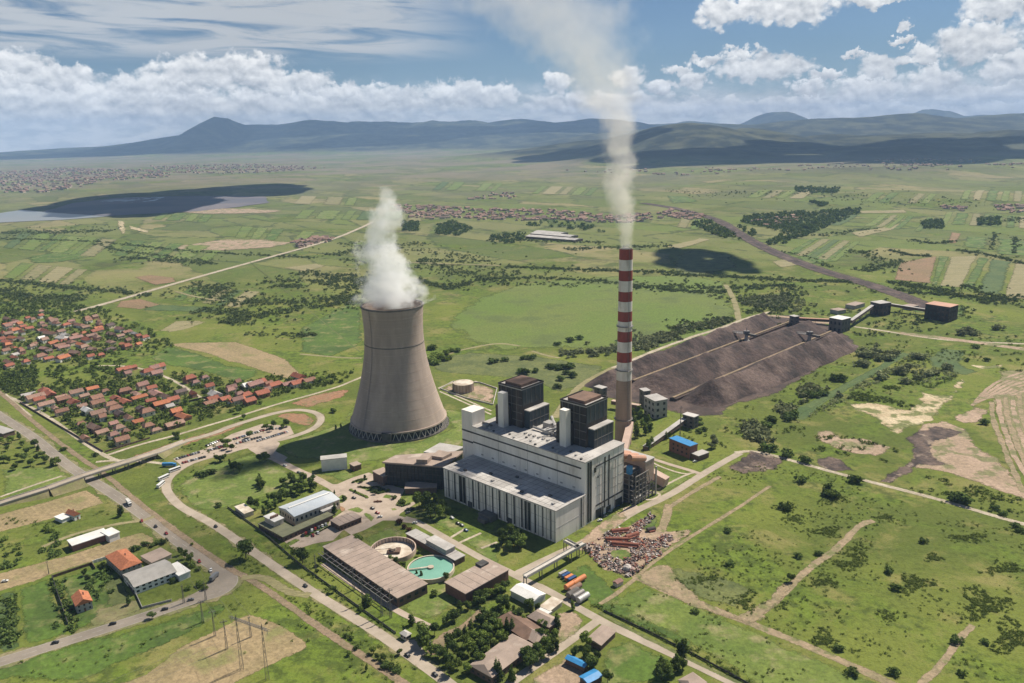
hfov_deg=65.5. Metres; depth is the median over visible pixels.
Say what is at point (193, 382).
house
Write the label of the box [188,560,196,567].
bush
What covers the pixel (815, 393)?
bush
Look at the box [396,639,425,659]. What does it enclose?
yard
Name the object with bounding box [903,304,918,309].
yard shed
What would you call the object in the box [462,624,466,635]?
tree
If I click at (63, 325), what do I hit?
house
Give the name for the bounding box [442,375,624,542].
power station
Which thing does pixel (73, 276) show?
field
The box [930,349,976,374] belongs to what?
reed bed
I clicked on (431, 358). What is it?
bush
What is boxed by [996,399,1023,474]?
quarry bench
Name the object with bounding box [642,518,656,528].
lawn
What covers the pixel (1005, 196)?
field
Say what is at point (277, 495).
tree
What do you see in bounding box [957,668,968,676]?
bush
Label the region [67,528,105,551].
warehouse
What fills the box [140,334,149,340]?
house
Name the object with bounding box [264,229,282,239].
field
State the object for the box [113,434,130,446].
house
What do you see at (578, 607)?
plant road
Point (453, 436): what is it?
lawn
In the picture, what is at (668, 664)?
tree
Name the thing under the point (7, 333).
house
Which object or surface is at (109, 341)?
house
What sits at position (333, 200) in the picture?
field
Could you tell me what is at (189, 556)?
tree
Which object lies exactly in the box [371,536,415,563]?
dry basin
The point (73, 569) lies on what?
fence
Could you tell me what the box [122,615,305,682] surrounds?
field
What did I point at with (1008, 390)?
quarry bench
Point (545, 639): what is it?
tree
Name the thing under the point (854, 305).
yard shed
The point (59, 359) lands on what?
house
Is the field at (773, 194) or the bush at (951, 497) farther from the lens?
the field at (773, 194)
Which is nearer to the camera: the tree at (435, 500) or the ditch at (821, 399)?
the tree at (435, 500)
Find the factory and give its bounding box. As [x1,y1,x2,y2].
[122,559,176,594]
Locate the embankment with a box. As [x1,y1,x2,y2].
[0,442,187,506]
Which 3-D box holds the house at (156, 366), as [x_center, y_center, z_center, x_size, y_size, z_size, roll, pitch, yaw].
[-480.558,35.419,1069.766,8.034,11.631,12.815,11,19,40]
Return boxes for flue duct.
[622,422,669,486]
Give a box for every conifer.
[495,659,505,680]
[503,617,508,634]
[506,617,514,634]
[507,665,516,681]
[554,612,560,629]
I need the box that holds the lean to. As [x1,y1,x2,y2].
[54,513,70,522]
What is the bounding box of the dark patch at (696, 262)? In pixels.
[675,250,736,273]
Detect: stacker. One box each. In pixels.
[733,328,756,340]
[796,328,819,340]
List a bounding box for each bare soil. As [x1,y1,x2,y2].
[91,600,141,625]
[118,221,124,233]
[129,226,147,231]
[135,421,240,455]
[178,239,289,249]
[188,208,279,213]
[278,413,313,424]
[292,390,347,406]
[534,660,586,682]
[558,612,581,641]
[639,565,791,623]
[817,431,890,455]
[913,421,1023,497]
[955,407,987,422]
[971,365,1001,368]
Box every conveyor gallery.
[611,399,640,408]
[643,417,685,449]
[799,317,828,321]
[851,304,873,322]
[891,303,924,313]
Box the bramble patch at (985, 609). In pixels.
[674,489,1023,654]
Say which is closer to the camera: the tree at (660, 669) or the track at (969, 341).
the tree at (660, 669)
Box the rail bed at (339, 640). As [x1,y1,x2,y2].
[0,391,409,682]
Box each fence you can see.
[19,401,102,451]
[51,562,94,577]
[52,576,67,623]
[92,557,105,562]
[105,437,149,451]
[135,592,171,608]
[158,388,241,409]
[227,506,395,633]
[604,610,748,682]
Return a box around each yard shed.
[830,308,846,313]
[845,301,864,308]
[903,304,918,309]
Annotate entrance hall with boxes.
[404,482,436,493]
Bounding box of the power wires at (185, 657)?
[106,626,254,682]
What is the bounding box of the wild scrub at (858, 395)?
[673,333,1023,516]
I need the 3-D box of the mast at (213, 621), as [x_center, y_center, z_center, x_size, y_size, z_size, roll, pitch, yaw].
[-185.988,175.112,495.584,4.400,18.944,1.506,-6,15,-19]
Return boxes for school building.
[470,634,532,682]
[497,610,539,640]
[527,609,559,633]
[528,628,547,644]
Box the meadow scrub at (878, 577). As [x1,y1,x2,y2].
[606,462,1023,682]
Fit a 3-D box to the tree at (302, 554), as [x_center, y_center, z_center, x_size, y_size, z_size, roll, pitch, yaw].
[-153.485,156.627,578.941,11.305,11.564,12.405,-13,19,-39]
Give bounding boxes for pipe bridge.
[523,541,585,583]
[563,538,579,558]
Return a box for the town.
[0,163,324,192]
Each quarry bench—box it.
[971,371,1023,405]
[973,374,1023,404]
[975,378,1023,402]
[978,381,1023,401]
[979,384,1023,400]
[981,388,1023,398]
[985,391,1023,397]
[989,401,1023,492]
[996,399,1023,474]
[1003,397,1023,464]
[1010,394,1023,447]
[1016,392,1023,427]
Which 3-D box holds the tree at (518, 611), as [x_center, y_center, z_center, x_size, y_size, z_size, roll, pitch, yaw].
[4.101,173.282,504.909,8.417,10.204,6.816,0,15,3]
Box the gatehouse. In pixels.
[399,630,411,640]
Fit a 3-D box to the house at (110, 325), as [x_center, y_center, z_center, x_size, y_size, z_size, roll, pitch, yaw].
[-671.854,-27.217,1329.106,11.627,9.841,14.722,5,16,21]
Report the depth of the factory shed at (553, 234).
2382.82 m
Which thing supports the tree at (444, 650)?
on the ground at (384, 167)
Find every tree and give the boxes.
[0,455,6,461]
[6,435,14,442]
[9,463,18,469]
[18,453,27,458]
[22,447,30,452]
[26,458,33,465]
[30,439,38,446]
[40,455,49,460]
[50,456,61,464]
[81,568,86,574]
[84,574,90,581]
[97,562,105,570]
[116,505,123,515]
[126,595,130,603]
[146,611,156,616]
[180,549,187,556]
[185,552,193,561]
[229,461,237,470]
[234,464,243,471]
[235,406,242,412]
[236,539,253,557]
[246,496,252,506]
[252,498,259,507]
[259,451,270,458]
[261,505,265,514]
[265,502,272,511]
[273,491,283,501]
[273,498,277,507]
[279,477,287,482]
[282,482,287,489]
[283,490,288,499]
[286,472,294,478]
[289,477,295,485]
[292,547,309,562]
[295,478,303,482]
[295,482,304,493]
[299,472,306,478]
[307,477,312,488]
[311,482,317,490]
[329,585,336,590]
[331,503,337,513]
[354,533,362,540]
[361,595,368,607]
[365,593,372,604]
[369,646,375,652]
[380,653,386,659]
[407,614,415,624]
[412,491,423,503]
[415,632,422,646]
[416,621,429,630]
[418,628,429,635]
[420,496,424,509]
[421,491,430,500]
[421,634,431,645]
[423,503,434,517]
[424,498,432,505]
[425,641,436,654]
[430,622,439,634]
[432,493,437,503]
[434,644,442,656]
[435,504,444,516]
[439,647,447,658]
[441,505,450,512]
[442,616,447,625]
[443,572,449,580]
[443,652,453,661]
[444,632,453,645]
[445,661,454,674]
[446,609,454,619]
[448,640,459,654]
[451,608,460,618]
[452,627,462,638]
[452,657,462,666]
[457,600,462,611]
[457,651,465,658]
[459,633,470,642]
[461,638,475,652]
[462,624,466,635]
[462,662,471,671]
[463,600,471,607]
[467,618,473,631]
[468,629,478,640]
[472,589,483,595]
[472,645,478,657]
[473,594,485,605]
[473,651,485,659]
[475,613,481,623]
[476,590,484,595]
[477,635,491,645]
[478,612,485,625]
[479,606,488,612]
[479,629,488,636]
[481,645,488,653]
[482,622,493,631]
[483,632,496,647]
[484,610,493,622]
[487,611,499,624]
[489,588,496,596]
[493,618,503,628]
[494,585,505,593]
[494,604,502,612]
[494,628,503,639]
[495,594,502,603]
[498,528,507,536]
[498,535,506,545]
[498,631,508,642]
[499,594,509,605]
[500,580,509,587]
[505,540,511,549]
[505,598,510,610]
[506,523,516,533]
[508,530,519,544]
[512,607,523,615]
[513,536,525,547]
[519,533,527,540]
[519,645,531,658]
[523,654,533,668]
[524,597,533,607]
[524,649,538,664]
[528,602,533,613]
[532,642,542,650]
[534,603,540,609]
[535,627,544,633]
[537,648,545,658]
[540,636,550,645]
[541,620,547,628]
[542,642,554,654]
[548,634,556,644]
[551,628,558,636]
[554,638,558,650]
[570,599,574,609]
[570,645,579,655]
[579,630,591,643]
[582,646,589,660]
[584,643,591,652]
[584,653,597,666]
[592,651,601,657]
[601,669,613,682]
[633,421,639,429]
[633,426,640,436]
[635,405,641,412]
[637,409,642,417]
[639,417,644,425]
[642,422,648,433]
[644,439,651,448]
[645,414,651,421]
[647,421,653,430]
[654,661,666,679]
[665,661,673,670]
[665,669,673,679]
[670,658,680,672]
[674,653,680,670]
[676,639,685,656]
[680,638,689,654]
[680,657,687,668]
[711,438,718,446]
[786,573,795,581]
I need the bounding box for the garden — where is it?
[61,566,112,626]
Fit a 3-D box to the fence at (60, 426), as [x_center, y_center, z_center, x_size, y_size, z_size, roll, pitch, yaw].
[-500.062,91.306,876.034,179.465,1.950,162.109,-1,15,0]
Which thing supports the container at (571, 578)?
on the lawn at (594, 585)
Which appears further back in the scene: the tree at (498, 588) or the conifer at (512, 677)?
the tree at (498, 588)
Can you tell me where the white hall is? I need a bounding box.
[320,453,346,471]
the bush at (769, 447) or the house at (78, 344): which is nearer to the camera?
the bush at (769, 447)
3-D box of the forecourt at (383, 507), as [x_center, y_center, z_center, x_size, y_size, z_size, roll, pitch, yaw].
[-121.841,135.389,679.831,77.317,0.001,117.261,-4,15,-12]
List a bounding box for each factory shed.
[525,234,582,241]
[530,232,577,237]
[533,230,567,233]
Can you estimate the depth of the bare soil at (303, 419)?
881.91 m
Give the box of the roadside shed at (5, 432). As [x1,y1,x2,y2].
[0,425,14,437]
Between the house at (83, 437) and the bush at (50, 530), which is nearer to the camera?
the bush at (50, 530)
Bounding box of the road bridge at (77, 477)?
[0,440,188,505]
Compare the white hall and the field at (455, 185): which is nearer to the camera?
the white hall
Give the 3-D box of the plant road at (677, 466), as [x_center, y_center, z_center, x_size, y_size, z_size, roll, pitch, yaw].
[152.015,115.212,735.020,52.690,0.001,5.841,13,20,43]
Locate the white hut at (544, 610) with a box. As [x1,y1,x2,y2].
[536,607,551,614]
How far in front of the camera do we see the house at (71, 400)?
935.86 m
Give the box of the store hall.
[444,559,508,601]
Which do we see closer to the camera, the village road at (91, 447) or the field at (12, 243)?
the village road at (91, 447)
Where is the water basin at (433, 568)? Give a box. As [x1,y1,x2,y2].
[407,555,454,583]
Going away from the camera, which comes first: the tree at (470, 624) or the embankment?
the tree at (470, 624)
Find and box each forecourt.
[248,440,287,462]
[323,473,414,534]
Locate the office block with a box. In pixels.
[382,450,462,489]
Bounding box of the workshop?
[318,535,427,609]
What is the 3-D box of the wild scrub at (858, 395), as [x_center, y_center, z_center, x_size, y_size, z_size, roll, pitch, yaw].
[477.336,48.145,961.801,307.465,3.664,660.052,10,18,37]
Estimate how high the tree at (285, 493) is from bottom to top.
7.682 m
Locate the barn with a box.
[587,625,616,650]
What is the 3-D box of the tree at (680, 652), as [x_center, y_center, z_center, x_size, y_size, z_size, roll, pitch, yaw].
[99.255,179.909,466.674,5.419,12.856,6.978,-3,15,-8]
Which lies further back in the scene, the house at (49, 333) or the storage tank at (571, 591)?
the house at (49, 333)
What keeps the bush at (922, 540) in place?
on the ground at (384, 167)
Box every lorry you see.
[125,498,131,505]
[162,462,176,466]
[209,571,218,580]
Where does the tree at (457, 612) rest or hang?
on the ground at (384, 167)
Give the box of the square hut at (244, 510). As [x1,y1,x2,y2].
[234,503,253,517]
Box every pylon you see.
[235,617,243,667]
[261,624,269,679]
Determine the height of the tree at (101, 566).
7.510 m
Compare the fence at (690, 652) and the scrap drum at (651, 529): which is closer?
the fence at (690, 652)
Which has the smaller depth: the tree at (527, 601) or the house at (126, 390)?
the tree at (527, 601)
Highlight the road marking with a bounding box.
[1,413,237,665]
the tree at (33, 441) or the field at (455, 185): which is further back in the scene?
the field at (455, 185)
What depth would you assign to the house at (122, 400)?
939.44 m
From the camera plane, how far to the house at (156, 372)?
1044.41 m
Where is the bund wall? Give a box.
[440,381,496,404]
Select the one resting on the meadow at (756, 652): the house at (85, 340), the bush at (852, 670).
the bush at (852, 670)
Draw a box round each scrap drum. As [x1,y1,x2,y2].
[606,537,627,541]
[611,527,628,533]
[611,541,638,547]
[624,531,639,538]
[646,526,655,532]
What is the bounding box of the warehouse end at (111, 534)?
[100,527,119,542]
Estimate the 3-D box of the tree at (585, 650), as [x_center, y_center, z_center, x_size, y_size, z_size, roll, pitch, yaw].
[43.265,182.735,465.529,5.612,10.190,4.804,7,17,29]
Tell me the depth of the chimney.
762.39 m
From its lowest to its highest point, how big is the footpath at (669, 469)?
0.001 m
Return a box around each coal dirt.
[729,454,781,472]
[749,451,773,463]
[817,457,851,470]
[880,426,960,482]
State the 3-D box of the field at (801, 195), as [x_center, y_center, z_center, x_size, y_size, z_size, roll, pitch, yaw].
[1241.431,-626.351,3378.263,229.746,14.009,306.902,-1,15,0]
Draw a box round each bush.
[45,527,54,532]
[128,545,138,551]
[160,538,168,543]
[169,576,176,582]
[184,585,191,589]
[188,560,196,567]
[195,580,203,586]
[206,469,217,472]
[215,502,221,507]
[379,659,390,668]
[384,661,394,670]
[392,665,401,673]
[397,498,405,503]
[427,344,437,348]
[427,356,436,362]
[429,359,440,364]
[430,589,437,596]
[432,351,443,357]
[437,354,450,360]
[519,368,530,373]
[525,354,536,358]
[549,363,557,368]
[552,383,561,387]
[556,375,565,379]
[557,364,568,367]
[565,336,574,341]
[566,362,575,367]
[566,371,577,377]
[574,334,583,339]
[690,607,699,613]
[724,527,731,532]
[725,559,735,565]
[758,442,778,451]
[761,421,773,426]
[764,415,778,421]
[778,501,793,510]
[781,447,794,456]
[783,411,798,420]
[788,409,798,416]
[793,475,808,482]
[793,552,802,558]
[798,455,813,462]
[801,389,812,395]
[808,391,821,397]
[814,550,823,554]
[816,389,829,395]
[823,483,832,487]
[826,489,840,497]
[828,374,837,379]
[832,373,847,381]
[833,644,845,649]
[843,666,859,676]
[847,474,864,482]
[854,350,864,355]
[856,346,868,350]
[856,360,871,366]
[861,350,877,357]
[870,347,884,352]
[873,353,884,360]
[874,370,889,378]
[884,349,900,355]
[884,354,896,359]
[884,565,893,572]
[886,667,902,676]
[890,365,910,374]
[890,583,903,589]
[898,377,911,383]
[904,363,912,369]
[907,352,921,358]
[912,374,925,379]
[917,352,931,359]
[918,537,929,542]
[919,368,937,376]
[941,362,953,369]
[946,491,962,502]
[950,633,964,643]
[951,491,975,503]
[955,329,967,334]
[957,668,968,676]
[961,326,976,333]
[968,330,981,335]
[978,418,989,424]
[978,638,990,644]
[989,504,1000,509]
[990,324,1006,329]
[998,510,1007,515]
[1009,522,1021,527]
[1015,527,1023,532]
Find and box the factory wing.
[172,561,190,580]
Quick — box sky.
[0,0,1023,151]
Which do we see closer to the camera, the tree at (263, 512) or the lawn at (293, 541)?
the lawn at (293, 541)
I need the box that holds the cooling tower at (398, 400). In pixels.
[348,298,448,443]
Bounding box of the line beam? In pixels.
[229,616,269,634]
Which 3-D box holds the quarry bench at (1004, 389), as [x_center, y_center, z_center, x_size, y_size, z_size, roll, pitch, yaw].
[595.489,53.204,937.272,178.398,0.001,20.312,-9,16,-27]
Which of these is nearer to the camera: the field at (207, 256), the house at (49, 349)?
the house at (49, 349)
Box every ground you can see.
[0,109,1023,682]
[589,516,690,576]
[673,568,749,605]
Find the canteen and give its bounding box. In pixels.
[257,512,333,541]
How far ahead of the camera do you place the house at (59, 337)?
1248.30 m
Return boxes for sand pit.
[851,380,963,432]
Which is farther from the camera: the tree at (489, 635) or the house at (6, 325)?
the house at (6, 325)
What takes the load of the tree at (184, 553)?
on the verge at (134, 517)
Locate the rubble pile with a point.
(627, 567)
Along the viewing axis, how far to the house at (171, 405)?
919.11 m
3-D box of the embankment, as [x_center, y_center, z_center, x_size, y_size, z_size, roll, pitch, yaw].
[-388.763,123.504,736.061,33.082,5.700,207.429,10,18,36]
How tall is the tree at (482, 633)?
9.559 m
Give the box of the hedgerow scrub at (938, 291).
[0,183,1023,351]
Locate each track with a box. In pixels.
[0,476,61,496]
[5,394,31,416]
[41,516,154,546]
[96,459,162,463]
[174,291,222,300]
[241,574,310,597]
[252,263,359,351]
[300,353,361,358]
[395,261,499,265]
[437,343,520,359]
[531,351,560,357]
[552,367,614,417]
[598,612,741,682]
[599,486,770,603]
[611,311,769,367]
[632,573,895,682]
[645,203,924,307]
[656,504,672,532]
[667,476,721,507]
[724,285,741,320]
[751,519,874,622]
[854,326,1023,343]
[899,332,1023,349]
[917,624,976,682]
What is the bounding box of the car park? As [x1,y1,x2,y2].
[174,424,293,465]
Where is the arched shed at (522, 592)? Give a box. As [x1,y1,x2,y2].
[510,582,545,605]
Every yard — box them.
[285,525,341,548]
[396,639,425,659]
[446,383,493,401]
[578,511,626,549]
[589,315,853,415]
[623,504,638,515]
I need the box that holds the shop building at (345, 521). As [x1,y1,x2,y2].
[330,511,361,530]
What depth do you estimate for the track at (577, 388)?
972.60 m
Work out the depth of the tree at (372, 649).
476.12 m
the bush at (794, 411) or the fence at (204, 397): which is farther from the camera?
the fence at (204, 397)
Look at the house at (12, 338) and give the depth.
1256.50 m
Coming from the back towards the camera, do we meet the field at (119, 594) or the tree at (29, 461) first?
the tree at (29, 461)
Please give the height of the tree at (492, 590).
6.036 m
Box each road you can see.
[8,395,118,461]
[75,222,372,311]
[101,365,204,399]
[104,377,360,456]
[162,409,456,682]
[272,460,415,522]
[321,562,430,629]
[403,516,734,682]
[505,618,601,682]
[512,453,742,576]
[654,458,702,474]
[734,450,1023,524]
[768,315,828,323]
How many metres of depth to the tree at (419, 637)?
480.14 m
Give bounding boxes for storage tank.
[564,578,575,589]
[566,586,579,597]
[567,582,581,590]
[571,588,584,599]
[574,574,586,583]
[576,591,589,603]
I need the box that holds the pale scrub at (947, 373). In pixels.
[797,356,956,422]
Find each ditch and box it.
[796,353,908,419]
[797,367,883,415]
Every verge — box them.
[0,411,242,668]
[158,409,451,681]
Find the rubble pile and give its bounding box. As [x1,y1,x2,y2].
[622,564,630,570]
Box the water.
[0,210,103,221]
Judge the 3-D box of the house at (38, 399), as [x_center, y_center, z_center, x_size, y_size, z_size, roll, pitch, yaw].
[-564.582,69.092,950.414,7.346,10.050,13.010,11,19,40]
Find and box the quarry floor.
[993,370,1023,463]
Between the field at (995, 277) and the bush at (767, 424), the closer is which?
the bush at (767, 424)
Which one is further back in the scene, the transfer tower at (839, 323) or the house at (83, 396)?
the transfer tower at (839, 323)
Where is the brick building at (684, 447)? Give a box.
[669,435,709,460]
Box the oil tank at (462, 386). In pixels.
[452,379,473,393]
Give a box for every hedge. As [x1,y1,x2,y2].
[300,525,330,535]
[349,489,368,497]
[351,478,367,482]
[357,486,385,489]
[370,490,390,493]
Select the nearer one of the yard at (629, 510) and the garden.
the garden
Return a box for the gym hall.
[278,490,339,525]
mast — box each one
[197,600,203,620]
[208,609,215,634]
[220,619,227,647]
[349,567,355,588]
[377,586,382,615]
[386,588,391,617]
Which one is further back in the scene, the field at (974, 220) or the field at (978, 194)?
the field at (978, 194)
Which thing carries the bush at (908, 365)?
on the ground at (384, 167)
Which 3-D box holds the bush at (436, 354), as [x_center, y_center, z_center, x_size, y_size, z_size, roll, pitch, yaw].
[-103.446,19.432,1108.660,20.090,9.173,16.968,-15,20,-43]
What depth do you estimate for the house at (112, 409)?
910.88 m
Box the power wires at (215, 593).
[173,543,247,639]
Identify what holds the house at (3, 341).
on the ground at (384, 167)
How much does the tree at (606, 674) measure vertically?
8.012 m
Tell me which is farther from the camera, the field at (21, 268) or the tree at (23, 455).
the field at (21, 268)
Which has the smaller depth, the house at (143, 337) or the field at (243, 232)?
the house at (143, 337)
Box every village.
[290,192,1023,247]
[566,158,1023,175]
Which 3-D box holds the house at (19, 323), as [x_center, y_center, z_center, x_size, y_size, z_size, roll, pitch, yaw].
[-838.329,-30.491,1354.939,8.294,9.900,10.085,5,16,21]
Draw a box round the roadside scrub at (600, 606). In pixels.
[2,431,763,682]
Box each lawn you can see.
[179,455,305,509]
[282,408,405,459]
[287,539,298,545]
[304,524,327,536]
[315,410,494,475]
[334,471,354,479]
[349,507,361,512]
[362,488,384,493]
[364,513,373,520]
[367,526,456,617]
[397,495,412,504]
[420,511,498,561]
[561,565,691,644]
[604,643,674,682]
[611,550,630,559]
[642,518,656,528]
[646,471,690,497]
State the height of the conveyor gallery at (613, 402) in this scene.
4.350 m
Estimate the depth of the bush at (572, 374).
1008.48 m
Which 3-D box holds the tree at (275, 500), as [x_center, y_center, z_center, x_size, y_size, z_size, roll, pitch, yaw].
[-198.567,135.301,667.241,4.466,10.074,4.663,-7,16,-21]
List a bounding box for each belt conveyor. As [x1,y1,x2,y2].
[632,321,789,382]
[670,331,831,400]
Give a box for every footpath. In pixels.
[438,388,491,410]
[439,391,490,414]
[450,529,463,537]
[458,533,481,543]
[480,542,497,548]
[644,491,660,499]
[654,463,687,473]
[657,472,692,489]
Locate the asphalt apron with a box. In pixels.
[185,553,236,598]
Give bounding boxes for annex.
[320,505,336,513]
[349,461,360,470]
[423,443,462,452]
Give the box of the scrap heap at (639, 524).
[584,512,673,576]
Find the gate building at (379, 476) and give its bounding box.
[372,467,387,485]
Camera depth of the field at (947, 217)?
2670.88 m
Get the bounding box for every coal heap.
[584,312,778,390]
[632,320,828,394]
[681,332,858,407]
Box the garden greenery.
[0,293,353,445]
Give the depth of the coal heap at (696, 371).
1024.58 m
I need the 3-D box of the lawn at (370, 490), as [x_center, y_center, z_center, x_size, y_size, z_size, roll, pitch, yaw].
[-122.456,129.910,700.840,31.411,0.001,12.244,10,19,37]
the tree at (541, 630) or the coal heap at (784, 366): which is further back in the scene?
the coal heap at (784, 366)
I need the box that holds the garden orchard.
[0,532,114,646]
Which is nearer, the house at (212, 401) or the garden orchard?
the garden orchard
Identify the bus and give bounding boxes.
[156,480,164,487]
[158,473,169,480]
[168,466,180,472]
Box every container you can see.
[558,569,567,576]
[561,571,570,578]
[564,573,573,580]
[567,575,576,581]
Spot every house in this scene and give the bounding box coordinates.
[0,339,12,343]
[1,347,10,354]
[2,322,12,329]
[3,330,13,337]
[3,341,12,347]
[3,362,15,368]
[7,326,21,333]
[7,335,16,340]
[15,321,23,326]
[16,335,24,340]
[17,348,25,354]
[18,329,25,334]
[20,391,35,395]
[21,358,30,364]
[23,326,33,330]
[24,392,46,402]
[26,343,37,348]
[29,316,36,322]
[32,395,45,404]
[33,352,47,359]
[36,399,55,409]
[37,313,43,318]
[37,386,50,391]
[38,346,48,350]
[40,336,48,343]
[42,355,53,361]
[43,330,56,336]
[43,348,53,353]
[44,389,56,398]
[46,339,59,345]
[48,317,58,324]
[50,404,58,410]
[51,320,60,325]
[52,342,65,348]
[54,334,67,340]
[54,407,69,416]
[55,328,65,334]
[55,353,70,362]
[55,394,70,404]
[56,344,70,350]
[60,322,71,327]
[65,339,76,345]
[66,397,80,405]
[66,509,80,520]
[67,334,82,340]
[67,387,83,397]
[68,349,80,355]
[71,590,92,613]
[73,322,85,327]
[75,341,83,346]
[75,402,87,408]
[75,420,86,427]
[78,343,89,350]
[78,392,89,398]
[79,434,89,441]
[80,324,90,329]
[80,336,91,343]
[80,406,93,415]
[84,317,92,323]
[84,385,99,392]
[85,332,97,337]
[86,353,94,359]
[86,422,101,433]
[87,346,96,350]
[88,393,103,400]
[89,398,105,408]
[89,408,106,418]
[90,327,103,332]
[91,314,98,319]
[92,333,101,340]
[93,428,109,436]
[97,352,104,357]
[98,412,106,421]
[100,388,109,394]
[103,346,116,351]
[103,399,118,408]
[104,322,115,328]
[105,339,115,344]
[105,548,141,576]
[106,331,115,336]
[106,403,123,414]
[107,419,118,426]
[107,430,119,439]
[109,395,119,400]
[112,422,125,432]
[113,410,124,416]
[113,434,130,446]
[114,326,124,332]
[115,333,124,338]
[115,365,132,373]
[117,386,132,394]
[117,397,131,405]
[120,329,132,333]
[120,342,132,349]
[121,427,130,434]
[123,369,132,376]
[123,413,133,421]
[124,337,131,342]
[129,393,148,400]
[130,364,137,370]
[130,390,140,395]
[131,417,144,425]
[134,333,141,338]
[134,341,142,346]
[135,380,148,390]
[135,405,145,411]
[138,406,155,417]
[139,366,154,376]
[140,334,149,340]
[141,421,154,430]
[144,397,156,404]
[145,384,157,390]
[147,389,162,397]
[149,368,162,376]
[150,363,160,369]
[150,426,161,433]
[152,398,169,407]
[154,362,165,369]
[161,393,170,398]
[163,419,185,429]
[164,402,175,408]
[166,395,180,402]
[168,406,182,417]
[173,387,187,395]
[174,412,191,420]
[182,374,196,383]
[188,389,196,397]
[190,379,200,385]
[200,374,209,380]
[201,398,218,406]
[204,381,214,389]
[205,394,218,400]
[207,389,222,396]
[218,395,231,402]
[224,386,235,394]
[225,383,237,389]
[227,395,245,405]
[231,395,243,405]
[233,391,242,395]
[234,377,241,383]
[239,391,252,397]
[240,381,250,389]
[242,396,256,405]
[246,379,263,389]
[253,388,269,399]
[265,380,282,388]
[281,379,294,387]
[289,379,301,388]
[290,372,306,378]
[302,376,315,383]
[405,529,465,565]
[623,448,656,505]
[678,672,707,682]
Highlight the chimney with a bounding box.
[614,248,633,444]
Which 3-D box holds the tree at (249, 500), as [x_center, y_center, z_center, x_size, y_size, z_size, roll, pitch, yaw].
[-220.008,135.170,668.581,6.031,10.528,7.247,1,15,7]
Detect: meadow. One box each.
[3,467,67,496]
[300,303,361,355]
[430,352,601,390]
[450,275,734,349]
[606,587,873,682]
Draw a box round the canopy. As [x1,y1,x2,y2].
[540,596,562,613]
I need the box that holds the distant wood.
[401,185,1001,244]
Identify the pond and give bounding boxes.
[43,196,267,215]
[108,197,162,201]
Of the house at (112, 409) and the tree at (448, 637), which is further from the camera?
the house at (112, 409)
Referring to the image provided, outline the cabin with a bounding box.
[612,578,623,587]
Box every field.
[0,491,102,530]
[0,533,152,590]
[0,592,18,651]
[3,232,30,247]
[3,262,33,278]
[18,234,51,249]
[20,580,65,642]
[22,264,51,280]
[29,249,89,262]
[39,235,64,251]
[39,266,73,282]
[50,236,83,252]
[59,269,86,284]
[69,238,95,254]
[80,239,114,255]
[106,577,131,605]
[114,240,145,255]
[117,299,159,308]
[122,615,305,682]
[132,241,165,256]
[136,275,174,284]
[144,305,218,311]
[152,243,182,257]
[152,347,255,379]
[153,213,168,219]
[160,321,198,330]
[166,213,185,220]
[168,321,202,331]
[170,244,209,259]
[173,286,197,299]
[174,342,298,377]
[184,214,199,220]
[188,289,212,301]
[197,214,211,221]
[199,250,221,260]
[202,289,230,303]
[216,290,241,304]
[226,291,258,306]
[235,226,253,237]
[251,227,267,238]
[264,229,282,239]
[284,264,322,270]
[293,231,314,239]
[294,196,316,203]
[294,210,313,218]
[315,210,339,218]
[324,197,342,204]
[342,211,355,219]
[344,197,356,204]
[356,211,378,219]
[381,211,403,220]
[406,212,423,220]
[434,182,448,189]
[445,182,463,189]
[475,183,492,190]
[490,183,501,190]
[532,186,546,193]
[542,186,561,193]
[559,187,573,194]
[571,187,587,194]
[585,188,596,194]
[668,196,696,202]
[668,238,708,247]
[677,218,690,227]
[691,219,703,228]
[748,190,769,197]
[762,190,782,197]
[773,260,795,266]
[777,190,794,197]
[786,238,818,253]
[790,190,816,197]
[796,239,829,255]
[796,246,846,263]
[809,239,837,257]
[819,240,848,259]
[831,214,858,224]
[831,241,859,260]
[853,223,900,236]
[861,210,905,212]
[863,192,884,201]
[864,214,888,225]
[876,215,895,226]
[880,193,898,201]
[885,215,903,227]
[894,216,913,228]
[895,257,935,282]
[908,193,924,202]
[914,217,932,230]
[921,193,935,202]
[932,256,948,284]
[941,256,975,286]
[943,212,952,223]
[949,232,959,242]
[952,213,967,224]
[957,306,963,316]
[961,190,973,198]
[962,236,986,248]
[965,257,988,287]
[970,213,979,224]
[973,190,984,199]
[979,259,1010,293]
[986,190,997,200]
[992,215,1003,226]
[996,238,1023,255]
[1001,191,1009,200]
[1005,262,1023,298]
[1006,215,1015,227]
[1013,191,1022,201]
[1019,216,1023,227]
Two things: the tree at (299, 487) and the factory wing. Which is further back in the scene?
the tree at (299, 487)
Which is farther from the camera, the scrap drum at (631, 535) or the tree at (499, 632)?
the scrap drum at (631, 535)
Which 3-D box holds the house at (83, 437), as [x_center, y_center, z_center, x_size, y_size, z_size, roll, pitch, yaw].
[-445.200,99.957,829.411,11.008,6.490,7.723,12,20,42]
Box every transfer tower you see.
[594,385,606,395]
[639,387,650,407]
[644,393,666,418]
[682,412,698,428]
[789,315,798,325]
[828,315,850,332]
[869,300,891,315]
[924,301,958,321]
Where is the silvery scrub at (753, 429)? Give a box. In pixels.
[558,283,879,441]
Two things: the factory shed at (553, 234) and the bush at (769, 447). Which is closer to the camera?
the bush at (769, 447)

